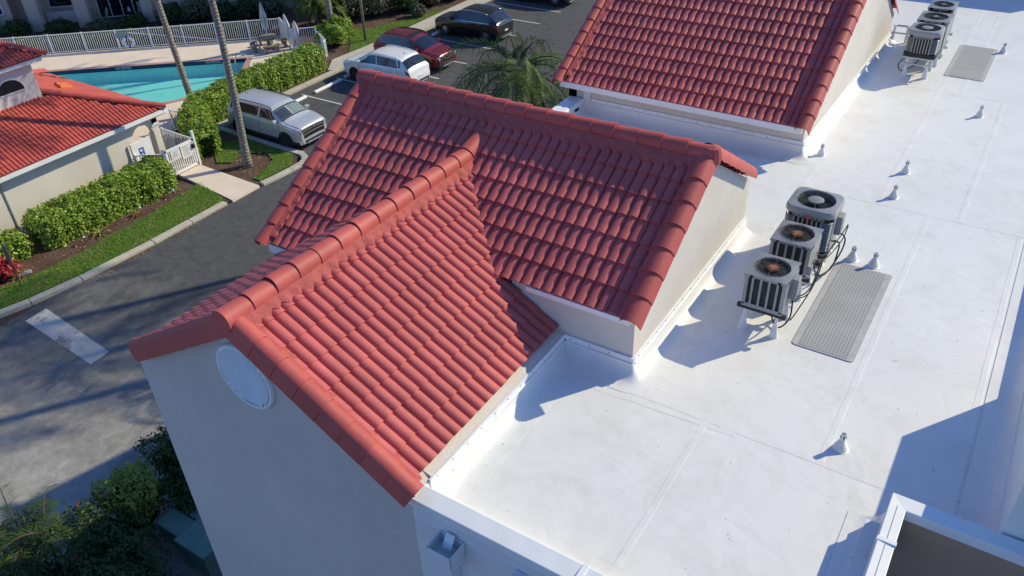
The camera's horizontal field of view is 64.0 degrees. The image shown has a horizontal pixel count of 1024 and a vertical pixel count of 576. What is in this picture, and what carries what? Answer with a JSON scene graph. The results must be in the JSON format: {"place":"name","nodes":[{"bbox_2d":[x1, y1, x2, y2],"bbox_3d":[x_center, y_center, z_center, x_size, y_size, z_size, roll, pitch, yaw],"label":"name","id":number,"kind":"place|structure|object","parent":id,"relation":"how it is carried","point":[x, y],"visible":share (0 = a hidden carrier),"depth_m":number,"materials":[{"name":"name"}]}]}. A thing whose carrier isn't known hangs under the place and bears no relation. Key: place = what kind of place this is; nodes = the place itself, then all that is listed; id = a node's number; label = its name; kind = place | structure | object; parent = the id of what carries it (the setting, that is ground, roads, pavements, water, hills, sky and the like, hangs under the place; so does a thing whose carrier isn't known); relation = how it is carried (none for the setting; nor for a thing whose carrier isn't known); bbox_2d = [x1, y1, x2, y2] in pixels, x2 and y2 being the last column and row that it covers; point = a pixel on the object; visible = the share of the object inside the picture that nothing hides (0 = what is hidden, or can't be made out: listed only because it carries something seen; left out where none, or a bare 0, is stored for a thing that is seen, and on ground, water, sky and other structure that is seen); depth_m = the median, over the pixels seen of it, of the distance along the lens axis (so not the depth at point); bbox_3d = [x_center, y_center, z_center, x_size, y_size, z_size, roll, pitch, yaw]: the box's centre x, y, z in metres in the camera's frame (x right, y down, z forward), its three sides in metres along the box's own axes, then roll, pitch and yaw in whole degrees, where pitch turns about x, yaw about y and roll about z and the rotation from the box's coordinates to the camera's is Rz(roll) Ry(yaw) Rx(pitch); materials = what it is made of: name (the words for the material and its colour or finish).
{"place":"outdoors","nodes":[
{"label":"outdoors","id":0,"kind":"place"},
{"bbox_2d":[0,537,60,575],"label":"shrub","id":1,"kind":"object","parent":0,"point":[4,572],"visible":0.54,"depth_m":17.94,"materials":[{"name":"green plant"}]},
{"bbox_2d":[0,183,225,308],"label":"lawn","id":2,"kind":"structure","parent":0,"point":[99,258],"depth_m":31.57,"materials":[{"name":"green plant"}]},
{"bbox_2d":[1,242,21,285],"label":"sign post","id":3,"kind":"object","parent":2,"relation":"on","point":[7,255],"visible":0.98,"depth_m":28.84,"materials":[{"name":"grey metal"}]},
{"bbox_2d":[0,177,230,301],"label":"planting bed","id":4,"kind":"object","parent":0,"point":[39,252],"visible":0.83,"depth_m":32.03,"materials":[{"name":"brown soil"}]},
{"bbox_2d":[0,256,23,281],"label":"red shrub","id":5,"kind":"object","parent":4,"relation":"on","point":[6,271],"visible":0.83,"depth_m":29.72,"materials":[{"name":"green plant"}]},
{"bbox_2d":[0,228,34,263],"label":"hedge","id":6,"kind":"object","parent":4,"relation":"on","point":[11,242],"visible":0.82,"depth_m":30.79,"materials":[{"name":"green plant"}]},
{"bbox_2d":[16,269,31,277],"bbox_3d":[-18.030,-0.534,30.267,0.560,0.090,0.260,-20,39,-23],"label":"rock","id":7,"kind":"object","parent":4,"relation":"on","point":[29,271],"visible":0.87,"depth_m":30.24,"materials":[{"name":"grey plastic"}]},
{"bbox_2d":[20,155,177,250],"bbox_3d":[-16.610,-3.604,33.414,1.860,1.519,6.488,19,40,27],"label":"hedge","id":8,"kind":"object","parent":4,"relation":"on","point":[101,202],"visible":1,"depth_m":32.88,"materials":[{"name":"green plant"}]},
{"bbox_2d":[87,225,110,239],"bbox_3d":[-16.279,-2.218,32.444,0.930,0.356,0.930,-1,35,2],"label":"bromeliad","id":9,"kind":"object","parent":4,"relation":"on","point":[101,231],"visible":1,"depth_m":32.41,"materials":[{"name":"plant"}]},
{"bbox_2d":[5,147,278,296],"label":"fallen leaves","id":10,"kind":"object","parent":4,"relation":"on","point":[134,220],"visible":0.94,"depth_m":32.31,"materials":[{"name":"brown plant"}]},
{"bbox_2d":[134,154,162,168],"bbox_3d":[-15.700,-5.251,35.852,1.291,1.330,0.070,-3,35,-1],"label":"pool fence","id":11,"kind":"object","parent":4,"relation":"on","point":[136,158],"visible":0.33,"depth_m":35.50,"materials":[{"name":"white metal"}]},
{"bbox_2d":[49,15,300,66],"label":"ground","id":12,"kind":"structure","parent":0,"point":[148,25],"depth_m":54.65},
{"bbox_2d":[43,16,77,34],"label":"shrub","id":13,"kind":"object","parent":12,"relation":"on","point":[58,26],"visible":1,"depth_m":53.89,"materials":[{"name":"green plant"}]},
{"bbox_2d":[83,17,116,31],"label":"shrub","id":14,"kind":"object","parent":12,"relation":"on","point":[101,24],"visible":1,"depth_m":54.00,"materials":[{"name":"green plant"}]},
{"bbox_2d":[116,12,149,28],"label":"shrub","id":15,"kind":"object","parent":12,"relation":"on","point":[134,20],"visible":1,"depth_m":54.23,"materials":[{"name":"green plant"}]},
{"bbox_2d":[39,58,245,103],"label":"pool basin","id":16,"kind":"object","parent":12,"relation":"in","point":[161,83],"visible":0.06,"depth_m":48.43,"materials":[{"name":"paint"}]},
{"bbox_2d":[153,1,186,23],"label":"shrub","id":17,"kind":"object","parent":12,"relation":"on","point":[172,13],"visible":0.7,"depth_m":54.51,"materials":[{"name":"green plant"}]},
{"bbox_2d":[30,38,323,171],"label":"pool deck","id":18,"kind":"structure","parent":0,"point":[197,51],"depth_m":49.61,"materials":[{"name":"beige concrete"}]},
{"bbox_2d":[0,18,281,54],"bbox_3d":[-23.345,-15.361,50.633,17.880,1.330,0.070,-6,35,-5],"label":"pool fence","id":19,"kind":"object","parent":18,"relation":"on","point":[149,36],"visible":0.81,"depth_m":50.61,"materials":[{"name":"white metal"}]},
{"bbox_2d":[122,36,134,47],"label":"ring buoy","id":20,"kind":"object","parent":19,"relation":"hanging from","point":[131,39],"visible":1,"depth_m":50.51,"materials":[{"name":"white paint"}]},
{"bbox_2d":[128,32,217,39],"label":"rescue pole","id":21,"kind":"object","parent":19,"relation":"attached to","point":[176,36],"visible":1,"depth_m":50.70,"materials":[{"name":"white metal"}]},
{"bbox_2d":[129,136,155,164],"bbox_3d":[-16.112,-5.690,36.003,0.116,1.700,1.000,19,40,27],"label":"sign","id":22,"kind":"object","parent":18,"relation":"on","point":[143,146],"visible":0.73,"depth_m":35.68,"materials":[{"name":"white paint"}]},
{"bbox_2d":[47,56,251,103],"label":"pool coping","id":23,"kind":"object","parent":18,"relation":"on","point":[246,65],"visible":0.22,"depth_m":48.36,"materials":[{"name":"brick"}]},
{"bbox_2d":[222,53,249,75],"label":"pool ladder","id":24,"kind":"object","parent":18,"relation":"attached to","point":[236,63],"visible":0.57,"depth_m":47.09,"materials":[{"name":"metal"}]},
{"bbox_2d":[250,33,287,54],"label":"picnic table","id":25,"kind":"object","parent":18,"relation":"on","point":[269,38],"visible":1,"depth_m":49.54,"materials":[{"name":"brown wood"}]},
{"bbox_2d":[259,2,268,35],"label":"closed umbrella","id":26,"kind":"object","parent":25,"relation":"on","point":[263,17],"visible":1,"depth_m":48.90,"materials":[{"name":"white fabric"}]},
{"bbox_2d":[283,14,290,46],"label":"closed umbrella","id":27,"kind":"object","parent":18,"relation":"on","point":[286,27],"visible":1,"depth_m":49.18,"materials":[{"name":"grey fabric"}]},
{"bbox_2d":[292,21,299,45],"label":"closed umbrella","id":28,"kind":"object","parent":18,"relation":"on","point":[295,31],"visible":0.98,"depth_m":49.28,"materials":[{"name":"grey fabric"}]},
{"bbox_2d":[130,126,259,201],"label":"path","id":29,"kind":"structure","parent":0,"point":[230,187],"depth_m":35.99,"materials":[{"name":"beige concrete"}]},
{"bbox_2d":[160,127,195,159],"bbox_3d":[-15.156,-6.471,37.507,2.271,1.380,0.070,20,41,28],"label":"pool fence","id":30,"kind":"object","parent":29,"relation":"on","point":[164,137],"visible":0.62,"depth_m":37.53,"materials":[{"name":"white metal"}]},
{"bbox_2d":[160,130,201,178],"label":"pool gate","id":31,"kind":"structure","parent":29,"relation":"on","point":[186,149],"depth_m":36.34,"materials":[{"name":"white metal"}]},
{"bbox_2d":[0,1,413,325],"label":"ground","id":32,"kind":"structure","parent":0,"point":[302,22],"depth_m":54.71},
{"bbox_2d":[0,16,32,37],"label":"shrub","id":33,"kind":"object","parent":32,"relation":"on","point":[15,28],"visible":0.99,"depth_m":53.28,"materials":[{"name":"green plant"}]},
{"bbox_2d":[0,41,167,237],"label":"clubhouse","id":34,"kind":"structure","parent":32,"relation":"on","point":[55,141],"depth_m":33.08,"materials":[{"name":"beige paint"}]},
{"bbox_2d":[0,185,20,231],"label":"conduit","id":35,"kind":"object","parent":34,"relation":"attached to","point":[10,208],"visible":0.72,"depth_m":31.72,"materials":[{"name":"metal"}]},
{"bbox_2d":[0,79,26,97],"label":"window frame","id":36,"kind":"structure","parent":34,"relation":"in","point":[8,86],"depth_m":32.52,"materials":[{"name":"white paint"}]},
{"bbox_2d":[57,84,72,88],"bbox_3d":[-19.567,-8.813,35.896,0.310,0.367,0.573,19,40,27],"label":"spare tile","id":37,"kind":"object","parent":34,"relation":"on","point":[67,86],"visible":0.99,"depth_m":35.82,"materials":[{"name":"orange ceramic"}]},
{"bbox_2d":[0,0,298,32],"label":"apartment block","id":38,"kind":"structure","parent":32,"relation":"on","point":[37,15],"depth_m":55.41,"materials":[{"name":"beige paint"}]},
{"bbox_2d":[47,0,72,7],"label":"window","id":39,"kind":"structure","parent":38,"relation":"in","point":[52,3],"depth_m":55.73,"materials":[{"name":"black glass"}]},
{"bbox_2d":[95,0,142,17],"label":"window","id":40,"kind":"structure","parent":38,"relation":"in","point":[116,8],"depth_m":56.52,"materials":[{"name":"black glass"}]},
{"bbox_2d":[179,0,210,21],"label":"shrub","id":41,"kind":"object","parent":32,"relation":"on","point":[195,10],"visible":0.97,"depth_m":54.66,"materials":[{"name":"green plant"}]},
{"bbox_2d":[205,0,238,19],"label":"shrub","id":42,"kind":"object","parent":32,"relation":"on","point":[225,10],"visible":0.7,"depth_m":54.82,"materials":[{"name":"green plant"}]},
{"bbox_2d":[231,0,264,17],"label":"shrub","id":43,"kind":"object","parent":32,"relation":"on","point":[248,8],"visible":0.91,"depth_m":54.99,"materials":[{"name":"green plant"}]},
{"bbox_2d":[256,0,290,15],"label":"shrub","id":44,"kind":"object","parent":32,"relation":"on","point":[275,7],"visible":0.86,"depth_m":55.10,"materials":[{"name":"green plant"}]},
{"bbox_2d":[217,69,339,126],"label":"kerb","id":45,"kind":"structure","parent":32,"relation":"on","point":[304,85],"depth_m":45.01,"materials":[{"name":"concrete"}]},
{"bbox_2d":[439,31,568,108],"bbox_3d":[0.235,-3.704,26.309,4.066,8.735,3.961,19,40,27],"label":"palm tree","id":46,"kind":"object","parent":32,"relation":"on","point":[520,74],"visible":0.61,"depth_m":23.84,"materials":[{"name":"green plant"}]},
{"bbox_2d":[128,0,1023,575],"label":"apartment building","id":47,"kind":"structure","parent":32,"relation":"on","point":[446,330],"depth_m":11.19,"materials":[{"name":"white paint"}]},
{"bbox_2d":[737,251,821,339],"bbox_3d":[3.997,-0.133,12.108,0.803,0.996,1.635,19,40,27],"label":"air conditioner","id":48,"kind":"object","parent":47,"relation":"on","point":[772,284],"visible":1,"depth_m":11.53,"materials":[{"name":"grey metal"}]},
{"bbox_2d":[769,219,848,320],"bbox_3d":[4.437,-0.497,12.600,0.865,0.996,2.156,19,40,27],"label":"air conditioner","id":49,"kind":"object","parent":47,"relation":"on","point":[795,241],"visible":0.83,"depth_m":12.21,"materials":[{"name":"grey metal"}]},
{"bbox_2d":[785,187,845,276],"bbox_3d":[4.771,-0.835,13.049,0.965,1.009,1.278,19,40,27],"label":"air conditioner","id":50,"kind":"object","parent":47,"relation":"on","point":[817,208],"visible":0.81,"depth_m":12.94,"materials":[{"name":"grey metal"}]},
{"bbox_2d":[816,144,825,156],"bbox_3d":[6.187,-2.762,16.369,0.192,0.234,0.192,19,40,27],"label":"vent pipe","id":51,"kind":"object","parent":47,"relation":"on","point":[821,152],"visible":1,"depth_m":16.36,"materials":[{"name":"white paint"}]},
{"bbox_2d":[831,432,848,454],"bbox_3d":[3.999,1.856,9.933,0.211,0.247,0.211,19,40,27],"label":"vent pipe","id":52,"kind":"object","parent":47,"relation":"on","point":[839,446],"visible":1,"depth_m":9.92,"materials":[{"name":"white paint"}]},
{"bbox_2d":[792,262,891,361],"bbox_3d":[4.985,0.295,12.291,0.855,0.015,2.440,19,40,27],"label":"walkway mat","id":53,"kind":"object","parent":47,"relation":"on","point":[838,320],"visible":1,"depth_m":12.19,"materials":[{"name":"grey rubber"}]},
{"bbox_2d":[845,246,858,262],"bbox_3d":[5.526,-0.564,13.277,0.211,0.247,0.211,19,40,27],"label":"vent pipe","id":54,"kind":"object","parent":47,"relation":"on","point":[851,257],"visible":1,"depth_m":13.27,"materials":[{"name":"white paint"}]},
{"bbox_2d":[866,252,879,269],"bbox_3d":[5.802,-0.456,13.108,0.211,0.247,0.211,19,40,27],"label":"vent pipe","id":55,"kind":"object","parent":47,"relation":"on","point":[873,263],"visible":1,"depth_m":13.10,"materials":[{"name":"white paint"}]},
{"bbox_2d":[888,185,898,199],"bbox_3d":[6.948,-1.754,14.883,0.192,0.247,0.192,19,40,27],"label":"vent pipe","id":56,"kind":"object","parent":47,"relation":"on","point":[893,195],"visible":1,"depth_m":14.88,"materials":[{"name":"white paint"}]},
{"bbox_2d":[892,24,910,43],"bbox_3d":[10.309,-6.618,21.418,0.730,0.450,0.133,15,39,23],"label":"pipe rack","id":57,"kind":"object","parent":47,"relation":"on","point":[894,32],"visible":0.74,"depth_m":21.42,"materials":[{"name":"metal"}]},
{"bbox_2d":[900,160,909,174],"bbox_3d":[7.525,-2.309,15.638,0.192,0.247,0.192,19,40,27],"label":"vent pipe","id":58,"kind":"object","parent":47,"relation":"on","point":[905,170],"visible":1,"depth_m":15.63,"materials":[{"name":"white paint"}]},
{"bbox_2d":[898,22,945,79],"bbox_3d":[9.735,-5.661,19.522,0.782,1.109,0.770,19,40,27],"label":"air conditioner","id":59,"kind":"object","parent":47,"relation":"on","point":[924,41],"visible":1,"depth_m":19.21,"materials":[{"name":"grey metal"}]},
{"bbox_2d":[907,11,953,66],"bbox_3d":[10.286,-6.142,20.167,0.800,1.116,0.790,19,40,27],"label":"air conditioner","id":60,"kind":"object","parent":47,"relation":"on","point":[944,19],"visible":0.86,"depth_m":19.84,"materials":[{"name":"grey metal"}]},
{"bbox_2d":[928,0,958,52],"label":"air conditioner","id":61,"kind":"object","parent":47,"relation":"on","point":[945,6],"visible":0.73,"depth_m":20.53,"materials":[{"name":"grey metal"}]},
{"bbox_2d":[944,45,997,80],"bbox_3d":[11.362,-5.583,20.262,0.875,0.015,2.460,19,40,27],"label":"walkway mat","id":62,"kind":"object","parent":47,"relation":"on","point":[971,62],"visible":1,"depth_m":20.19,"materials":[{"name":"grey rubber"}]},
{"bbox_2d":[974,105,983,117],"bbox_3d":[10.066,-3.800,17.606,0.192,0.247,0.192,19,40,27],"label":"vent pipe","id":63,"kind":"object","parent":47,"relation":"on","point":[979,114],"visible":1,"depth_m":17.59,"materials":[{"name":"white paint"}]},
{"bbox_2d":[998,43,1006,53],"bbox_3d":[12.399,-6.047,20.659,0.192,0.247,0.192,19,40,27],"label":"vent pipe","id":64,"kind":"object","parent":47,"relation":"on","point":[1003,50],"visible":1,"depth_m":20.65,"materials":[{"name":"white paint"}]},
{"bbox_2d":[215,139,293,180],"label":"lawn","id":65,"kind":"structure","parent":0,"point":[229,160],"depth_m":37.83,"materials":[{"name":"green plant"}]},
{"bbox_2d":[0,0,595,575],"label":"road","id":66,"kind":"structure","parent":0,"point":[72,424],"depth_m":27.38,"materials":[{"name":"grey asphalt"}]},
{"bbox_2d":[0,482,96,575],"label":"clump palm","id":67,"kind":"object","parent":66,"relation":"on","point":[19,545],"visible":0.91,"depth_m":18.50,"materials":[{"name":"green plant"}]},
{"bbox_2d":[26,309,108,363],"bbox_3d":[-14.786,1.564,27.279,4.157,0.001,0.795,22,42,30],"label":"stop line","id":68,"kind":"object","parent":66,"relation":"on","point":[50,324],"visible":1,"depth_m":27.23,"materials":[{"name":"white paint"}]},
{"bbox_2d":[29,493,170,575],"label":"shrub","id":69,"kind":"object","parent":66,"relation":"on","point":[96,529],"visible":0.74,"depth_m":18.69,"materials":[{"name":"green plant"}]},
{"bbox_2d":[0,201,226,317],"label":"kerb","id":70,"kind":"structure","parent":66,"relation":"on","point":[33,300],"depth_m":30.50,"materials":[{"name":"concrete"}]},
{"bbox_2d":[56,523,180,575],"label":"shrub","id":71,"kind":"object","parent":66,"relation":"on","point":[122,565],"visible":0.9,"depth_m":18.12,"materials":[{"name":"green plant"}]},
{"bbox_2d":[88,455,171,532],"bbox_3d":[-9.287,5.144,20.023,1.887,2.166,1.985,19,40,27],"label":"shrub","id":72,"kind":"object","parent":66,"relation":"on","point":[136,490],"visible":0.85,"depth_m":19.64,"materials":[{"name":"green plant"}]},
{"bbox_2d":[133,425,180,489],"bbox_3d":[-8.513,4.248,21.299,2.152,2.116,2.455,-23,40,-27],"label":"shrub","id":73,"kind":"object","parent":66,"relation":"on","point":[166,452],"visible":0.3,"depth_m":20.87,"materials":[{"name":"green plant"}]},
{"bbox_2d":[157,457,196,518],"bbox_3d":[-7.994,4.957,20.655,1.838,1.663,1.755,19,40,27],"label":"shrub","id":74,"kind":"object","parent":66,"relation":"on","point":[179,493],"visible":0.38,"depth_m":20.08,"materials":[{"name":"green plant"}]},
{"bbox_2d":[155,504,201,554],"bbox_3d":[-7.801,5.840,20.080,1.100,0.850,1.150,19,40,27],"label":"utility box","id":75,"kind":"object","parent":66,"relation":"on","point":[173,523],"visible":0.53,"depth_m":19.75,"materials":[{"name":"green paint"}]},
{"bbox_2d":[174,519,221,575],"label":"utility box","id":76,"kind":"object","parent":66,"relation":"on","point":[192,541],"visible":0.71,"depth_m":19.12,"materials":[{"name":"green paint"}]},
{"bbox_2d":[216,125,307,185],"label":"kerb","id":77,"kind":"structure","parent":66,"relation":"on","point":[303,156],"depth_m":37.88,"materials":[{"name":"concrete"}]},
{"bbox_2d":[226,88,326,147],"bbox_3d":[-11.369,-8.259,39.409,5.065,1.860,2.374,19,40,27],"label":"parked car","id":78,"kind":"object","parent":66,"relation":"on","point":[286,120],"visible":0.92,"depth_m":38.60,"materials":[{"name":"silver metal"}]},
{"bbox_2d":[314,78,342,92],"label":"wheel stop","id":79,"kind":"object","parent":66,"relation":"on","point":[328,85],"visible":1,"depth_m":44.76,"materials":[{"name":"white paint"}]},
{"bbox_2d":[343,45,429,80],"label":"parked car","id":80,"kind":"object","parent":66,"relation":"on","point":[400,61],"visible":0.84,"depth_m":44.01,"materials":[{"name":"white paint"}]},
{"bbox_2d":[373,26,455,69],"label":"parked car","id":81,"kind":"object","parent":66,"relation":"on","point":[428,48],"visible":0.64,"depth_m":46.24,"materials":[{"name":"red paint"}]},
{"bbox_2d":[435,3,512,42],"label":"parked car","id":82,"kind":"object","parent":66,"relation":"on","point":[489,23],"visible":0.97,"depth_m":49.82,"materials":[{"name":"black paint"}]},
{"bbox_2d":[517,0,573,6],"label":"parked car","id":83,"kind":"object","parent":66,"relation":"on","point":[555,3],"visible":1,"depth_m":55.23,"materials":[{"name":"black paint"}]},
{"bbox_2d":[172,0,465,184],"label":"planting bed","id":84,"kind":"object","parent":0,"point":[386,16],"visible":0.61,"depth_m":45.64,"materials":[{"name":"brown soil"}]},
{"bbox_2d":[154,0,192,96],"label":"palm tree","id":85,"kind":"object","parent":84,"relation":"on","point":[175,53],"visible":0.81,"depth_m":39.90,"materials":[{"name":"brown plant"}]},
{"bbox_2d":[168,109,178,131],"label":"pool fence","id":86,"kind":"object","parent":84,"relation":"on","point":[172,120],"visible":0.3,"depth_m":40.02,"materials":[{"name":"white metal"}]},
{"bbox_2d":[208,0,252,168],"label":"palm tree","id":87,"kind":"object","parent":84,"relation":"on","point":[247,162],"visible":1,"depth_m":34.95,"materials":[{"name":"grey plant"}]},
{"bbox_2d":[176,42,327,161],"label":"hedge","id":88,"kind":"object","parent":84,"relation":"on","point":[202,114],"visible":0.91,"depth_m":42.01,"materials":[{"name":"green plant"}]},
{"bbox_2d":[279,17,316,48],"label":"pool fence","id":89,"kind":"object","parent":84,"relation":"on","point":[283,33],"visible":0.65,"depth_m":49.73,"materials":[{"name":"white metal"}]},
{"bbox_2d":[285,0,347,29],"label":"clump palm","id":90,"kind":"object","parent":84,"relation":"on","point":[314,7],"visible":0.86,"depth_m":51.78,"materials":[{"name":"green plant"}]},
{"bbox_2d":[315,29,327,60],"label":"pool fence","id":91,"kind":"object","parent":84,"relation":"on","point":[323,43],"visible":0.69,"depth_m":48.34,"materials":[{"name":"white metal"}]},
{"bbox_2d":[325,0,332,19],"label":"palm tree","id":92,"kind":"object","parent":84,"relation":"on","point":[328,7],"visible":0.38,"depth_m":49.92,"materials":[{"name":"grey plant"}]},
{"bbox_2d":[312,13,354,45],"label":"shrub","id":93,"kind":"object","parent":84,"relation":"on","point":[334,32],"visible":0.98,"depth_m":49.24,"materials":[{"name":"green plant"}]},
{"bbox_2d":[338,15,354,34],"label":"shrub","id":94,"kind":"object","parent":84,"relation":"on","point":[348,22],"visible":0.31,"depth_m":50.88,"materials":[{"name":"green plant"}]},
{"bbox_2d":[333,0,366,19],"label":"shrub","id":95,"kind":"object","parent":84,"relation":"on","point":[352,9],"visible":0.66,"depth_m":53.51,"materials":[{"name":"green plant"}]},
{"bbox_2d":[359,0,366,40],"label":"light pole","id":96,"kind":"object","parent":84,"relation":"on","point":[362,19],"visible":0.95,"depth_m":49.95,"materials":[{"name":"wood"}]},
{"bbox_2d":[358,0,390,16],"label":"shrub","id":97,"kind":"object","parent":84,"relation":"on","point":[375,8],"visible":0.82,"depth_m":53.91,"materials":[{"name":"green plant"}]},
{"bbox_2d":[388,0,421,11],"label":"shrub","id":98,"kind":"object","parent":84,"relation":"on","point":[402,5],"visible":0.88,"depth_m":54.70,"materials":[{"name":"green plant"}]},
{"bbox_2d":[409,3,427,16],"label":"shrub","id":99,"kind":"object","parent":84,"relation":"on","point":[417,10],"visible":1,"depth_m":53.94,"materials":[{"name":"green plant"}]},
{"bbox_2d":[413,0,439,5],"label":"shrub","id":100,"kind":"object","parent":84,"relation":"on","point":[428,2],"visible":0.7,"depth_m":55.65,"materials":[{"name":"green plant"}]},
{"bbox_2d":[348,9,442,52],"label":"lawn","id":101,"kind":"structure","parent":0,"point":[389,27],"depth_m":52.28,"materials":[{"name":"green plant"}]},
{"bbox_2d":[328,0,490,70],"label":"sidewalk","id":102,"kind":"structure","parent":0,"point":[427,24],"depth_m":52.51,"materials":[{"name":"concrete"}]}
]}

